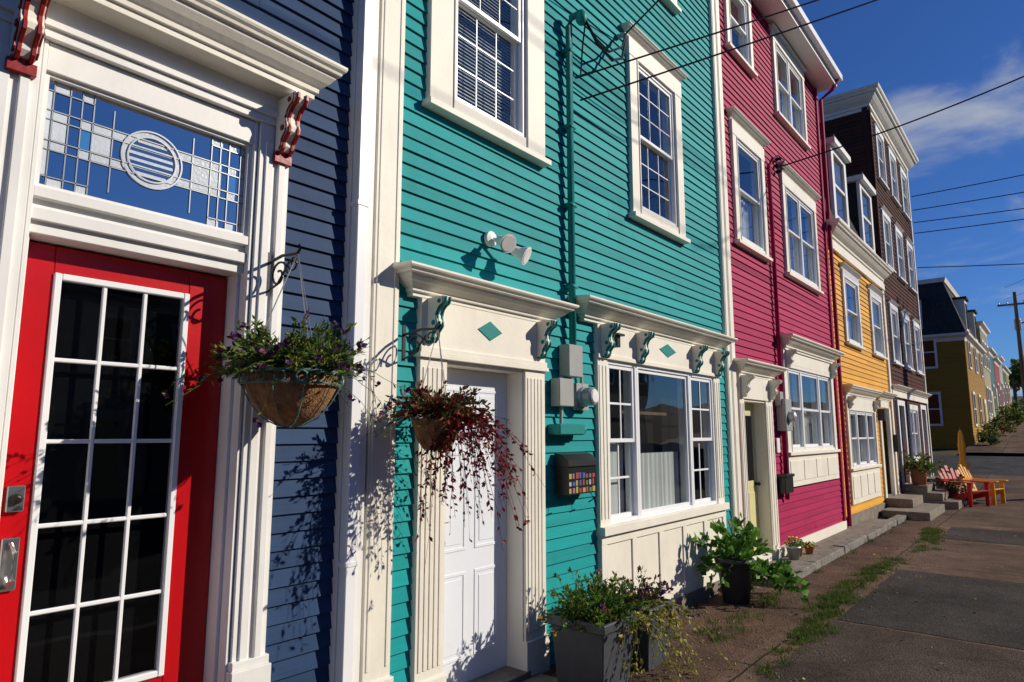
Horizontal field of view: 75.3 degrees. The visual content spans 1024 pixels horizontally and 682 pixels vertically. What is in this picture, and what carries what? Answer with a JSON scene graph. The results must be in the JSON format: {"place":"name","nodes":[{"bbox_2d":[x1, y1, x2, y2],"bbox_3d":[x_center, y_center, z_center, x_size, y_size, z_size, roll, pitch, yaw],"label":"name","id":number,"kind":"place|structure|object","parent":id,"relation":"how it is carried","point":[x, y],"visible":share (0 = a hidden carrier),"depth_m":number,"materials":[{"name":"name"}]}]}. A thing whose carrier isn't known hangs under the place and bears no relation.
{"place":"outdoors","nodes":[
{"label":"outdoors","id":0,"kind":"place"},
{"bbox_2d":[543,473,1023,681],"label":"sidewalk","id":1,"kind":"structure","parent":0,"point":[954,558],"depth_m":9.20,"materials":[{"name":"concrete"}]},
{"bbox_2d":[0,0,347,681],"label":"door surround","id":2,"kind":"object","parent":1,"relation":"on","point":[217,67],"visible":0.98,"depth_m":3.10,"materials":[{"name":"white paint"}]},
{"bbox_2d":[0,241,226,681],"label":"front door","id":3,"kind":"structure","parent":2,"relation":"attached to","point":[106,516],"depth_m":2.94,"materials":[{"name":"red paint"}]},
{"bbox_2d":[34,71,251,235],"bbox_3d":[-1.688,-0.808,3.084,0.162,0.490,0.911,-7,-10,39],"label":"stained glass transom","id":4,"kind":"object","parent":2,"relation":"on","point":[96,144],"visible":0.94,"depth_m":3.00,"materials":[{"name":"glass"}]},
{"bbox_2d":[162,244,410,436],"bbox_3d":[-0.990,-0.032,3.029,0.778,0.932,1.015,-7,-10,39],"label":"hanging flower basket","id":5,"kind":"object","parent":2,"relation":"attached to","point":[284,383],"visible":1,"depth_m":2.98,"materials":[{"name":"green plant"}]},
{"bbox_2d":[329,0,379,681],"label":"corner board","id":6,"kind":"object","parent":1,"relation":"on","point":[345,629],"visible":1,"depth_m":3.73,"materials":[{"name":"white paint"}]},
{"bbox_2d":[360,321,545,570],"bbox_3d":[-0.292,0.544,3.674,0.972,1.373,0.912,6,-10,-35],"label":"hanging flower basket","id":7,"kind":"object","parent":6,"relation":"attached to","point":[442,423],"visible":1,"depth_m":3.68,"materials":[{"name":"red plant"}]},
{"bbox_2d":[392,260,578,681],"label":"door surround","id":8,"kind":"object","parent":1,"relation":"on","point":[489,327],"visible":0.96,"depth_m":4.69,"materials":[{"name":"wood"}]},
{"bbox_2d":[443,368,557,681],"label":"front door","id":9,"kind":"structure","parent":8,"relation":"attached to","point":[474,638],"depth_m":4.61,"materials":[{"name":"white paint"}]},
{"bbox_2d":[359,0,738,681],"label":"corner boards","id":10,"kind":"object","parent":1,"relation":"on","point":[377,554],"visible":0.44,"depth_m":3.97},
{"bbox_2d":[390,0,732,681],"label":"siding","id":11,"kind":"object","parent":1,"relation":"on","point":[441,143],"visible":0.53,"depth_m":5.56,"materials":[{"name":"wood"}]},
{"bbox_2d":[421,0,551,167],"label":"window","id":12,"kind":"structure","parent":11,"relation":"attached to","point":[522,135],"depth_m":5.11,"materials":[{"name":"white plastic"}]},
{"bbox_2d":[484,231,531,264],"bbox_3d":[-0.025,-0.676,4.784,0.240,0.234,0.350,-7,-10,39],"label":"security light","id":13,"kind":"object","parent":11,"relation":"attached to","point":[506,243],"visible":1,"depth_m":4.76,"materials":[{"name":"white paint"}]},
{"bbox_2d":[548,344,586,434],"bbox_3d":[0.467,0.391,5.336,0.120,0.725,0.454,-7,-10,39],"label":"electric meter box","id":14,"kind":"object","parent":11,"relation":"attached to","point":[570,366],"visible":0.97,"depth_m":5.28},
{"bbox_2d":[561,9,586,344],"bbox_3d":[0.547,-1.324,5.621,0.224,3.190,0.114,-3,-8,18],"label":"electrical conduit","id":15,"kind":"object","parent":11,"relation":"attached to","point":[568,52],"visible":0.98,"depth_m":5.63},
{"bbox_2d":[554,452,597,505],"bbox_3d":[0.514,1.088,5.268,0.135,0.404,0.420,-7,-10,39],"label":"mailbox","id":16,"kind":"object","parent":11,"relation":"attached to","point":[575,473],"visible":1,"depth_m":5.17,"materials":[{"name":"black metal"}]},
{"bbox_2d":[573,383,598,410],"bbox_3d":[0.621,0.459,5.478,0.168,0.220,0.180,-7,-10,39],"label":"electric meter","id":17,"kind":"object","parent":11,"relation":"attached to","point":[585,396],"visible":1,"depth_m":5.43,"materials":[{"name":"grey paint"}]},
{"bbox_2d":[580,20,626,75],"bbox_3d":[0.899,-2.717,6.190,0.212,0.850,0.946,-5,-10,32],"label":"service cable","id":18,"kind":"object","parent":11,"relation":"attached to","point":[601,46],"visible":1,"depth_m":5.97,"materials":[{"name":"black plastic"}]},
{"bbox_2d":[580,0,818,76],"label":"overhead wire","id":19,"kind":"object","parent":18,"relation":"attached to","point":[617,64],"visible":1,"depth_m":6.15,"materials":[{"name":"black plastic"}]},
{"bbox_2d":[620,20,690,244],"bbox_3d":[1.536,-2.148,7.117,0.210,2.021,1.370,-7,-10,39],"label":"window","id":20,"kind":"structure","parent":11,"relation":"attached to","point":[666,89],"depth_m":7.15,"materials":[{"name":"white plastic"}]},
{"bbox_2d":[660,0,681,14],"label":"window","id":21,"kind":"structure","parent":11,"relation":"attached to","point":[672,7],"depth_m":7.69,"materials":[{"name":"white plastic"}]},
{"bbox_2d":[538,567,701,681],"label":"planter box","id":22,"kind":"object","parent":1,"relation":"on","point":[592,640],"visible":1,"depth_m":4.48,"materials":[{"name":"plastic"}]},
{"bbox_2d":[600,565,739,681],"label":"planter box","id":23,"kind":"object","parent":1,"relation":"on","point":[661,606],"visible":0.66,"depth_m":4.89,"materials":[{"name":"plastic"}]},
{"bbox_2d":[547,520,933,681],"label":"sidewalk patch","id":24,"kind":"object","parent":1,"relation":"on","point":[715,664],"visible":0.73,"depth_m":6.25,"materials":[{"name":"soil"}]},
{"bbox_2d":[692,511,810,604],"bbox_3d":[2.452,2.241,6.874,1.232,0.881,1.016,-2,-8,11],"label":"potted plant","id":25,"kind":"object","parent":24,"relation":"on","point":[741,570],"visible":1,"depth_m":6.72,"materials":[{"name":"green plant"}]},
{"bbox_2d":[546,536,946,681],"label":"gravel","id":26,"kind":"structure","parent":1,"relation":"on","point":[787,606],"depth_m":6.46,"materials":[{"name":"stone"}]},
{"bbox_2d":[733,358,787,559],"bbox_3d":[3.209,1.603,8.652,0.430,2.640,1.570,-7,-10,39],"label":"door surround","id":27,"kind":"object","parent":1,"relation":"on","point":[757,385],"visible":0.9,"depth_m":8.85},
{"bbox_2d":[744,403,777,564],"bbox_3d":[3.112,1.881,8.582,0.320,2.170,0.900,-7,-10,39],"label":"front door","id":28,"kind":"structure","parent":27,"relation":"attached to","point":[753,483],"depth_m":8.83,"materials":[{"name":"yellow wood"}]},
{"bbox_2d":[670,516,946,679],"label":"grass","id":29,"kind":"structure","parent":1,"relation":"on","point":[843,595],"depth_m":6.56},
{"bbox_2d":[635,521,1015,679],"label":"fallen leaves","id":30,"kind":"object","parent":1,"relation":"on","point":[786,640],"visible":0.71,"depth_m":6.35,"materials":[{"name":"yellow plant"}]},
{"bbox_2d":[752,514,906,587],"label":"stone kerb","id":31,"kind":"structure","parent":1,"relation":"on","point":[829,549],"depth_m":9.91,"materials":[{"name":"concrete"}]},
{"bbox_2d":[783,535,804,559],"bbox_3d":[3.697,2.718,8.767,0.312,0.313,0.268,2,-8,-17],"label":"potted plant","id":32,"kind":"object","parent":31,"relation":"on","point":[793,550],"visible":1,"depth_m":8.70,"materials":[{"name":"green plant"}]},
{"bbox_2d":[877,391,897,500],"bbox_3d":[8.474,2.543,15.032,0.410,2.758,1.520,-7,-10,39],"label":"door surround","id":33,"kind":"object","parent":1,"relation":"on","point":[884,397],"visible":0.62,"depth_m":15.28,"materials":[{"name":"wood"}]},
{"bbox_2d":[756,620,1023,681],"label":"sidewalk patch","id":34,"kind":"object","parent":1,"relation":"on","point":[870,654],"visible":0.83,"depth_m":5.03,"materials":[{"name":"concrete"}]},
{"bbox_2d":[882,494,944,520],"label":"concrete steps","id":35,"kind":"structure","parent":1,"relation":"on","point":[913,507],"depth_m":14.07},
{"bbox_2d":[838,569,1023,648],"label":"sidewalk patch","id":36,"kind":"object","parent":1,"relation":"on","point":[997,618],"visible":1,"depth_m":6.58,"materials":[{"name":"concrete"}]},
{"bbox_2d":[904,482,967,509],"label":"concrete steps","id":37,"kind":"structure","parent":1,"relation":"on","point":[929,492],"depth_m":15.71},
{"bbox_2d":[902,449,954,484],"bbox_3d":[9.976,3.023,15.940,1.063,0.861,1.344,-7,-10,39],"label":"potted plant","id":38,"kind":"object","parent":37,"relation":"on","point":[918,471],"visible":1,"depth_m":15.95,"materials":[{"name":"green plant"}]},
{"bbox_2d":[934,474,974,496],"bbox_3d":[10.827,3.556,16.360,0.844,0.583,0.668,2,-8,-15],"label":"potted plant","id":39,"kind":"object","parent":37,"relation":"on","point":[953,488],"visible":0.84,"depth_m":16.25,"materials":[{"name":"green plant"}]},
{"bbox_2d":[937,465,993,506],"bbox_3d":[10.998,3.555,16.257,0.760,0.975,1.070,3,-9,-20],"label":"adirondack chair","id":40,"kind":"object","parent":1,"relation":"on","point":[970,497],"visible":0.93,"depth_m":16.04,"materials":[{"name":"red paint"}]},
{"bbox_2d":[957,427,975,500],"bbox_3d":[11.841,3.213,17.426,0.400,1.900,0.400,-7,-10,39],"label":"garden umbrella","id":41,"kind":"object","parent":1,"relation":"on","point":[961,445],"visible":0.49,"depth_m":17.43,"materials":[{"name":"orange fabric"}]},
{"bbox_2d":[940,527,1023,544],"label":"sidewalk patch","id":42,"kind":"object","parent":1,"relation":"on","point":[984,535],"visible":0.85,"depth_m":11.27,"materials":[{"name":"concrete"}]},
{"bbox_2d":[957,464,1007,504],"bbox_3d":[11.790,3.631,16.796,0.760,0.975,1.070,6,-10,-35],"label":"adirondack chair","id":43,"kind":"object","parent":1,"relation":"on","point":[964,471],"visible":0.62,"depth_m":16.63,"materials":[{"name":"yellow paint"}]},
{"bbox_2d":[797,0,1023,395],"label":"sky","id":44,"kind":"structure","parent":0,"point":[926,57],"materials":[{"name":"blue"}]},
{"bbox_2d":[932,455,1023,475],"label":"side road","id":45,"kind":"structure","parent":0,"point":[998,465],"depth_m":25.08,"materials":[{"name":"asphalt"}]},
{"bbox_2d":[932,396,1023,455],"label":"ground","id":46,"kind":"structure","parent":0,"point":[945,452],"depth_m":28.88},
{"bbox_2d":[259,0,345,331],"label":"walls","id":47,"kind":"structure","parent":46,"relation":"on","point":[315,203],"depth_m":3.98,"materials":[{"name":"blue"}]},
{"bbox_2d":[216,0,353,681],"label":"siding","id":48,"kind":"object","parent":47,"relation":"attached to","point":[298,622],"visible":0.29,"depth_m":3.57,"materials":[{"name":"wood"}]},
{"bbox_2d":[396,0,721,511],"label":"walls","id":49,"kind":"structure","parent":46,"relation":"on","point":[659,433],"depth_m":7.02,"materials":[{"name":"wood"}]},
{"bbox_2d":[567,295,737,612],"bbox_3d":[1.634,1.310,6.615,0.260,3.050,3.470,-7,-10,39],"label":"shop window surround","id":50,"kind":"object","parent":46,"relation":"on","point":[667,549],"visible":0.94,"depth_m":6.31,"materials":[{"name":"wood"}]},
{"bbox_2d":[607,360,717,524],"bbox_3d":[1.527,1.003,6.727,0.128,1.428,2.340,-7,-10,39],"label":"window","id":51,"kind":"structure","parent":50,"relation":"attached to","point":[632,476],"depth_m":6.83,"materials":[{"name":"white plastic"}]},
{"bbox_2d":[610,410,679,513],"bbox_3d":[1.256,1.172,6.529,0.066,0.960,1.650,-7,-10,39],"label":"half curtain","id":52,"kind":"object","parent":51,"relation":"hanging from","point":[659,479],"visible":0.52,"depth_m":6.65,"materials":[{"name":"white fabric"}]},
{"bbox_2d":[730,0,836,523],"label":"walls","id":53,"kind":"structure","parent":46,"relation":"on","point":[744,175],"depth_m":10.90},
{"bbox_2d":[715,0,847,561],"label":"trim","id":54,"kind":"structure","parent":53,"relation":"attached to","point":[819,535],"depth_m":8.82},
{"bbox_2d":[719,0,842,545],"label":"siding","id":55,"kind":"object","parent":54,"relation":"attached to","point":[803,510],"visible":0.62,"depth_m":10.09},
{"bbox_2d":[723,0,757,78],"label":"window","id":56,"kind":"structure","parent":55,"relation":"attached to","point":[743,57],"depth_m":9.78,"materials":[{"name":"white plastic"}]},
{"bbox_2d":[725,106,772,262],"bbox_3d":[3.302,-2.127,9.316,0.275,1.853,1.456,-7,-10,39],"label":"window","id":57,"kind":"structure","parent":55,"relation":"attached to","point":[749,140],"depth_m":9.43,"materials":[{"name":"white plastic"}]},
{"bbox_2d":[767,158,789,499],"bbox_3d":[3.883,-0.267,9.629,0.117,5.016,0.060,-3,-8,19],"label":"electrical conduit","id":58,"kind":"object","parent":55,"relation":"attached to","point":[778,338],"visible":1,"depth_m":9.67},
{"bbox_2d":[773,155,784,173],"bbox_3d":[4.082,-2.725,10.139,0.161,0.344,0.478,-4,-9,26],"label":"service cable","id":59,"kind":"object","parent":55,"relation":"attached to","point":[779,158],"visible":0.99,"depth_m":10.29,"materials":[{"name":"black plastic"}]},
{"bbox_2d":[781,76,1023,166],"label":"overhead wire","id":60,"kind":"object","parent":59,"relation":"attached to","point":[905,123],"visible":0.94,"depth_m":9.94,"materials":[{"name":"black plastic"}]},
{"bbox_2d":[776,473,794,493],"bbox_3d":[3.799,1.974,9.208,0.140,0.260,0.370,-7,-10,39],"label":"mailbox","id":61,"kind":"object","parent":55,"relation":"attached to","point":[785,484],"visible":0.99,"depth_m":9.10,"materials":[{"name":"black plastic"}]},
{"bbox_2d":[775,391,796,430],"bbox_3d":[3.890,0.995,9.388,0.230,0.550,0.330,-7,-10,39],"label":"electric meter box","id":62,"kind":"object","parent":55,"relation":"attached to","point":[786,416],"visible":0.96,"depth_m":9.33,"materials":[{"name":"grey paint"}]},
{"bbox_2d":[768,23,810,150],"bbox_3d":[4.714,-4.272,11.387,0.237,1.538,1.844,-7,-10,39],"label":"window","id":63,"kind":"structure","parent":55,"relation":"attached to","point":[792,67],"depth_m":11.37,"materials":[{"name":"white wood"}]},
{"bbox_2d":[777,161,823,294],"bbox_3d":[4.813,-1.811,11.134,0.274,1.813,2.086,-7,-10,39],"label":"window","id":64,"kind":"structure","parent":55,"relation":"attached to","point":[799,193],"depth_m":11.13,"materials":[{"name":"white wood"}]},
{"bbox_2d":[775,333,844,486],"bbox_3d":[4.881,1.139,10.630,0.280,2.210,3.020,-7,-10,39],"label":"bay window surround","id":65,"kind":"object","parent":55,"relation":"attached to","point":[799,351],"visible":0.98,"depth_m":10.46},
{"bbox_2d":[782,363,840,455],"bbox_3d":[4.780,1.136,10.714,0.232,1.338,2.796,-7,-10,39],"label":"window","id":66,"kind":"structure","parent":65,"relation":"attached to","point":[806,435],"depth_m":10.97,"materials":[{"name":"white wood"}]},
{"bbox_2d":[752,0,842,92],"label":"eave","id":67,"kind":"object","parent":53,"relation":"on","point":[811,52],"visible":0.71,"depth_m":11.35,"materials":[{"name":"white paint"}]},
{"bbox_2d":[838,286,891,493],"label":"walls","id":68,"kind":"structure","parent":46,"relation":"on","point":[884,422],"depth_m":15.78,"materials":[{"name":"yellow"}]},
{"bbox_2d":[824,195,859,237],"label":"mansard roof","id":69,"kind":"structure","parent":68,"relation":"on","point":[853,228],"depth_m":14.78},
{"bbox_2d":[820,134,850,227],"bbox_3d":[6.367,-3.178,14.107,1.320,1.730,1.340,-7,-10,39],"label":"dormer","id":70,"kind":"object","parent":69,"relation":"on","point":[838,159],"visible":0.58,"depth_m":13.76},
{"bbox_2d":[846,172,875,252],"bbox_3d":[7.966,-2.905,16.042,1.320,1.730,1.390,-7,-10,39],"label":"dormer","id":71,"kind":"object","parent":69,"relation":"on","point":[861,190],"visible":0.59,"depth_m":15.43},
{"bbox_2d":[828,247,896,516],"bbox_3d":[7.509,0.980,14.052,0.022,5.421,5.100,-7,-10,39],"label":"siding","id":72,"kind":"object","parent":68,"relation":"attached to","point":[875,367],"visible":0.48,"depth_m":13.84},
{"bbox_2d":[838,262,865,350],"bbox_3d":[6.889,-0.671,13.551,0.257,1.611,1.530,-7,-10,39],"label":"window","id":73,"kind":"structure","parent":72,"relation":"attached to","point":[849,277],"depth_m":13.77,"materials":[{"name":"white paint"}]},
{"bbox_2d":[842,384,882,504],"bbox_3d":[7.076,2.039,13.243,0.240,2.218,2.760,-7,-10,39],"label":"window surround","id":74,"kind":"object","parent":72,"relation":"attached to","point":[865,484],"visible":0.98,"depth_m":13.04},
{"bbox_2d":[844,408,881,470],"bbox_3d":[6.991,1.963,13.324,0.231,1.168,2.556,-7,-10,39],"label":"window","id":75,"kind":"structure","parent":74,"relation":"attached to","point":[863,452],"depth_m":13.53,"materials":[{"name":"white wood"}]},
{"bbox_2d":[866,284,887,359],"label":"window","id":76,"kind":"structure","parent":72,"relation":"attached to","point":[875,294],"depth_m":15.61,"materials":[{"name":"white paint"}]},
{"bbox_2d":[877,408,885,420],"bbox_3d":[8.048,1.595,14.473,0.180,0.280,0.180,-7,-10,39],"label":"wall lantern","id":77,"kind":"object","parent":72,"relation":"attached to","point":[881,416],"depth_m":14.42,"materials":[{"name":"black metal"}]},
{"bbox_2d":[826,218,899,527],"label":"trim","id":78,"kind":"structure","parent":68,"relation":"attached to","point":[855,251],"depth_m":14.08,"materials":[{"name":"paint"}]},
{"bbox_2d":[819,79,851,525],"bbox_3d":[6.091,-0.889,12.204,0.387,8.366,0.076,-6,-10,35],"label":"downspout","id":79,"kind":"object","parent":78,"relation":"attached to","point":[842,418],"visible":1,"depth_m":12.24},
{"bbox_2d":[847,123,927,481],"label":"walls","id":80,"kind":"structure","parent":46,"relation":"on","point":[899,406],"depth_m":18.08,"materials":[{"name":"brown"}]},
{"bbox_2d":[819,111,877,234],"bbox_3d":[4.479,-3.059,20.466,12.000,5.174,0.022,-7,-10,39],"label":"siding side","id":81,"kind":"object","parent":80,"relation":"attached to","point":[842,131],"visible":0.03,"depth_m":17.19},
{"bbox_2d":[818,82,933,493],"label":"trim","id":82,"kind":"structure","parent":80,"relation":"attached to","point":[867,101],"depth_m":17.31,"materials":[{"name":"white"}]},
{"bbox_2d":[871,115,930,492],"bbox_3d":[10.879,-0.812,18.462,0.022,10.203,5.500,-7,-10,39],"label":"siding","id":83,"kind":"object","parent":82,"relation":"attached to","point":[896,290],"visible":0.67,"depth_m":18.23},
{"bbox_2d":[873,121,889,190],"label":"window","id":84,"kind":"structure","parent":83,"relation":"attached to","point":[880,160],"depth_m":17.78,"materials":[{"name":"white paint"}]},
{"bbox_2d":[879,205,895,273],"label":"window","id":85,"kind":"structure","parent":83,"relation":"attached to","point":[886,215],"depth_m":17.52,"materials":[{"name":"white paint"}]},
{"bbox_2d":[886,144,900,207],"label":"window","id":86,"kind":"structure","parent":83,"relation":"attached to","point":[892,156],"depth_m":19.11,"materials":[{"name":"white paint"}]},
{"bbox_2d":[887,299,903,366],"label":"window","id":87,"kind":"structure","parent":83,"relation":"attached to","point":[894,332],"depth_m":17.16,"materials":[{"name":"white paint"}]},
{"bbox_2d":[893,222,907,284],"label":"window","id":88,"kind":"structure","parent":83,"relation":"attached to","point":[899,252],"depth_m":18.84,"materials":[{"name":"white paint"}]},
{"bbox_2d":[898,163,911,222],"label":"window","id":89,"kind":"structure","parent":83,"relation":"attached to","point":[904,191],"depth_m":20.46,"materials":[{"name":"white paint"}]},
{"bbox_2d":[899,309,914,371],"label":"window","id":90,"kind":"structure","parent":83,"relation":"attached to","point":[906,335],"depth_m":18.51,"materials":[{"name":"white paint"}]},
{"bbox_2d":[904,236,917,294],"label":"window","id":91,"kind":"structure","parent":83,"relation":"attached to","point":[909,244],"depth_m":20.17,"materials":[{"name":"white paint"}]},
{"bbox_2d":[905,404,920,460],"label":"window","id":92,"kind":"structure","parent":83,"relation":"attached to","point":[914,430],"depth_m":18.00,"materials":[{"name":"white paint"}]},
{"bbox_2d":[911,317,924,375],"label":"window","id":93,"kind":"structure","parent":83,"relation":"attached to","point":[917,344],"depth_m":19.86,"materials":[{"name":"white paint"}]},
{"bbox_2d":[895,400,931,492],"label":"doors","id":94,"kind":"structure","parent":82,"relation":"attached to","point":[923,423],"depth_m":16.95,"materials":[{"name":"white paint"}]},
{"bbox_2d":[925,340,986,448],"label":"walls","id":95,"kind":"structure","parent":46,"relation":"on","point":[954,379],"depth_m":31.03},
{"bbox_2d":[917,277,986,355],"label":"roof","id":96,"kind":"structure","parent":95,"relation":"on","point":[946,314],"depth_m":32.10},
{"bbox_2d":[922,339,987,430],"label":"windows","id":97,"kind":"structure","parent":95,"relation":"attached to","point":[934,399],"depth_m":31.59,"materials":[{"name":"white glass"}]},
{"bbox_2d":[977,328,992,421],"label":"walls","id":98,"kind":"structure","parent":46,"relation":"on","point":[986,373],"depth_m":38.80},
{"bbox_2d":[976,321,989,336],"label":"roof","id":99,"kind":"structure","parent":98,"relation":"on","point":[983,327],"depth_m":39.16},
{"bbox_2d":[981,339,995,416],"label":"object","id":100,"kind":"structure","parent":98,"relation":"attached to","point":[989,392],"depth_m":39.45,"materials":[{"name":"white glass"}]},
{"bbox_2d":[989,355,997,415],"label":"walls","id":101,"kind":"structure","parent":46,"relation":"on","point":[992,373],"depth_m":43.25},
{"bbox_2d":[1007,359,1021,407],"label":"tree","id":102,"kind":"object","parent":46,"relation":"on","point":[1014,378],"visible":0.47,"depth_m":72.91,"materials":[{"name":"green plant"}]},
{"bbox_2d":[966,407,1023,452],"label":"sidewalk","id":103,"kind":"structure","parent":0,"point":[1012,443],"depth_m":30.00,"materials":[{"name":"concrete"}]},
{"bbox_2d":[976,427,1001,444],"bbox_3d":[21.788,4.341,30.348,0.916,0.822,0.984,-7,-10,39],"label":"shrub","id":104,"kind":"object","parent":103,"relation":"on","point":[991,439],"visible":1,"depth_m":30.27,"materials":[{"name":"green plant"}]},
{"bbox_2d":[980,419,1009,437],"bbox_3d":[23.180,4.269,31.849,1.223,1.053,1.227,-7,-10,39],"label":"shrub","id":105,"kind":"object","parent":103,"relation":"on","point":[999,425],"visible":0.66,"depth_m":31.82,"materials":[{"name":"green plant"}]},
{"bbox_2d":[991,413,1016,433],"bbox_3d":[25.423,4.289,34.440,0.945,1.178,1.289,-1,-8,6],"label":"shrub","id":106,"kind":"object","parent":103,"relation":"on","point":[1004,429],"visible":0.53,"depth_m":34.34,"materials":[{"name":"green plant"}]},
{"bbox_2d":[995,405,1023,426],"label":"shrub","id":107,"kind":"object","parent":103,"relation":"on","point":[1005,409],"visible":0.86,"depth_m":37.76,"materials":[{"name":"green plant"}]},
{"bbox_2d":[997,292,1023,402],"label":"utility pole","id":108,"kind":"object","parent":103,"relation":"on","point":[1017,325],"visible":1,"depth_m":44.81,"materials":[{"name":"brown wood"}]},
{"bbox_2d":[1009,400,1023,422],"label":"shrub","id":109,"kind":"object","parent":103,"relation":"on","point":[1014,404],"visible":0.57,"depth_m":41.16,"materials":[{"name":"green plant"}]},
{"bbox_3d":[20.892,-1.181,18.609,2.000,10.700,0.630,-7,-10,39],"label":"utility pole","id":110,"kind":"object","parent":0,"visible":0},
{"bbox_3d":[5.841,-8.573,1.078,0.022,0.023,47.200,-7,-10,39],"label":"overhead wire","id":111,"kind":"object","parent":110,"relation":"attached to","visible":0},
{"bbox_2d":[580,0,877,100],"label":"overhead wire","id":112,"kind":"object","parent":111,"relation":"attached to","point":[585,98],"visible":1,"depth_m":6.18,"materials":[{"name":"black plastic"}]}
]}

